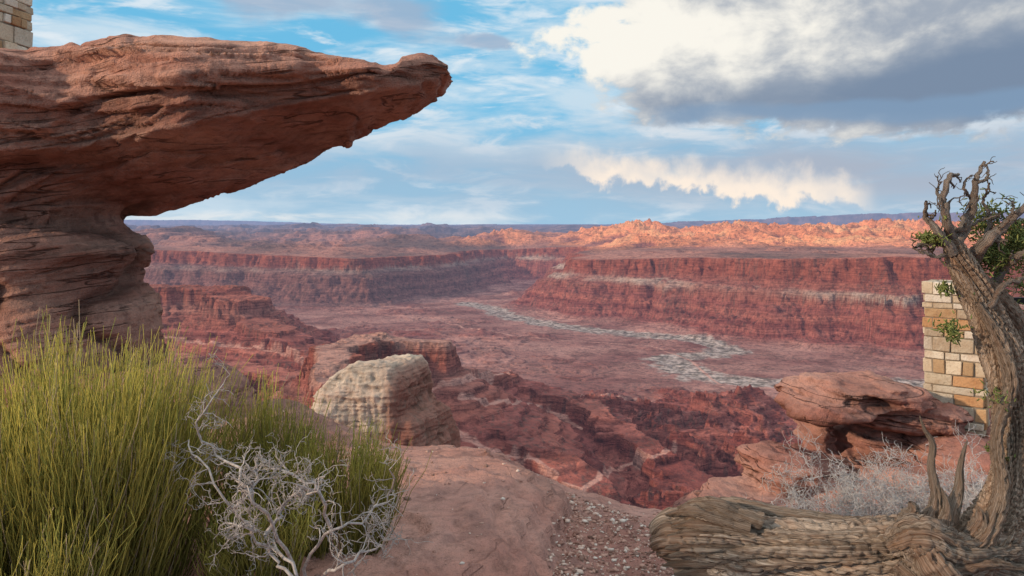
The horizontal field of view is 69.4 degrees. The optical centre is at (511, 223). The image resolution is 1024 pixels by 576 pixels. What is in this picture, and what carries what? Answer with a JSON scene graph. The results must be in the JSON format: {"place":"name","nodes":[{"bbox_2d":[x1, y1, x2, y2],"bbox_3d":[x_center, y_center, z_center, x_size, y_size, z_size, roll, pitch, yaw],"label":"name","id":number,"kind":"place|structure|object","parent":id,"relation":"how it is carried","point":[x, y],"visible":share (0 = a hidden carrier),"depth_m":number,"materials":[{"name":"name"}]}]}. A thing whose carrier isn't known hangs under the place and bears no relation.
{"place":"outdoors","nodes":[
{"label":"outdoors","id":0,"kind":"place"},
{"bbox_2d":[195,418,673,575],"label":"gravel","id":1,"kind":"structure","parent":0,"point":[580,556],"depth_m":4.57,"materials":[{"name":"gravel"}]},
{"bbox_2d":[31,0,1023,224],"label":"sky","id":2,"kind":"structure","parent":0,"point":[551,111],"materials":[{"name":"blue"}]},
{"bbox_2d":[151,399,974,575],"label":"slickrock ground","id":3,"kind":"structure","parent":0,"point":[518,547],"depth_m":4.35,"materials":[{"name":"brown stone"}]},
{"bbox_2d":[0,483,144,575],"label":"ephedra bush","id":4,"kind":"object","parent":3,"relation":"on","point":[88,567],"visible":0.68,"depth_m":2.67,"materials":[{"name":"green plant"}]},
{"bbox_2d":[1,362,259,426],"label":"sandstone boulder","id":5,"kind":"object","parent":3,"relation":"on","point":[218,369],"visible":0.13,"depth_m":7.50,"materials":[{"name":"brown stone"}]},
{"bbox_2d":[0,305,273,575],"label":"ephedra bush","id":6,"kind":"object","parent":3,"relation":"on","point":[80,448],"visible":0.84,"depth_m":2.99,"materials":[{"name":"green plant"}]},
{"bbox_2d":[0,34,452,388],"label":"overhanging rock","id":7,"kind":"object","parent":3,"relation":"on","point":[101,139],"visible":0.81,"depth_m":7.18,"materials":[{"name":"red stone"}]},
{"bbox_2d":[0,2,30,48],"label":"mortar joints","id":8,"kind":"object","parent":7,"relation":"on","point":[13,25],"depth_m":8.36,"materials":[{"name":"grey concrete"}]},
{"bbox_2d":[0,0,32,49],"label":"stones","id":9,"kind":"object","parent":8,"relation":"attached to","point":[12,36],"visible":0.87,"depth_m":8.36,"materials":[{"name":"beige stone"}]},
{"bbox_2d":[184,482,325,575],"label":"ephedra bush","id":10,"kind":"object","parent":3,"relation":"on","point":[234,563],"visible":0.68,"depth_m":3.27,"materials":[{"name":"green plant"}]},
{"bbox_2d":[196,363,355,537],"bbox_3d":[-1.333,1.236,3.917,0.822,0.924,0.792,0,0,23],"label":"ephedra bush","id":11,"kind":"object","parent":3,"relation":"on","point":[268,423],"visible":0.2,"depth_m":3.86,"materials":[{"name":"green plant"}]},
{"bbox_2d":[160,350,433,575],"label":"dead branch","id":12,"kind":"object","parent":3,"relation":"on","point":[300,488],"visible":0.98,"depth_m":2.82,"materials":[{"name":"grey wood"}]},
{"bbox_2d":[223,413,432,559],"bbox_3d":[-0.921,1.321,3.765,0.956,0.662,0.824,0,0,40],"label":"ephedra bush","id":13,"kind":"object","parent":3,"relation":"on","point":[357,491],"visible":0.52,"depth_m":3.58,"materials":[{"name":"green plant"}]},
{"bbox_2d":[311,354,460,447],"bbox_3d":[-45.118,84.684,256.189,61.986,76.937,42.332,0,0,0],"label":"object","id":14,"kind":"object","parent":3,"relation":"on","point":[393,390],"visible":0.38,"depth_m":244.56,"materials":[{"name":"beige stone"}]},
{"bbox_2d":[672,370,990,515],"bbox_3d":[4.268,2.650,8.264,5.626,1.822,2.560,0,0,-10],"label":"sandstone ledge","id":15,"kind":"object","parent":3,"relation":"on","point":[848,415],"visible":0.54,"depth_m":8.11,"materials":[{"name":"brown stone"}]},
{"bbox_2d":[925,280,983,437],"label":"stone wall","id":16,"kind":"structure","parent":15,"relation":"on","point":[962,361],"depth_m":8.57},
{"bbox_2d":[922,280,989,436],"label":"stones","id":17,"kind":"object","parent":16,"relation":"in","point":[940,343],"visible":0.48,"depth_m":8.55,"materials":[{"name":"beige stone"}]},
{"bbox_2d":[1013,297,1023,303],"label":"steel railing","id":18,"kind":"object","parent":15,"relation":"attached to","point":[1020,301],"depth_m":9.00,"materials":[{"name":"black"}]},
{"bbox_2d":[649,156,1023,575],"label":"juniper tree","id":19,"kind":"object","parent":3,"relation":"on","point":[939,534],"visible":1,"depth_m":3.45,"materials":[{"name":"brown plant"}]},
{"bbox_2d":[746,427,987,515],"bbox_3d":[2.670,2.215,5.689,2.276,1.299,1.586,0,0,0],"label":"grey shrub","id":20,"kind":"object","parent":3,"relation":"on","point":[858,505],"visible":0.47,"depth_m":5.65,"materials":[{"name":"grey plant"}]},
{"bbox_2d":[838,420,989,514],"bbox_3d":[3.386,2.125,5.638,1.273,1.220,1.512,0,0,-43],"label":"grey shrub","id":21,"kind":"object","parent":3,"relation":"on","point":[969,491],"visible":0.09,"depth_m":5.73,"materials":[{"name":"grey plant"}]},
{"bbox_2d":[124,212,1023,509],"bbox_3d":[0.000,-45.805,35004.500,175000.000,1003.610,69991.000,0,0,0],"label":"canyon terrain","id":22,"kind":"structure","parent":0,"point":[648,364],"depth_m":2847.14,"materials":[{"name":"red stone"}]}
]}

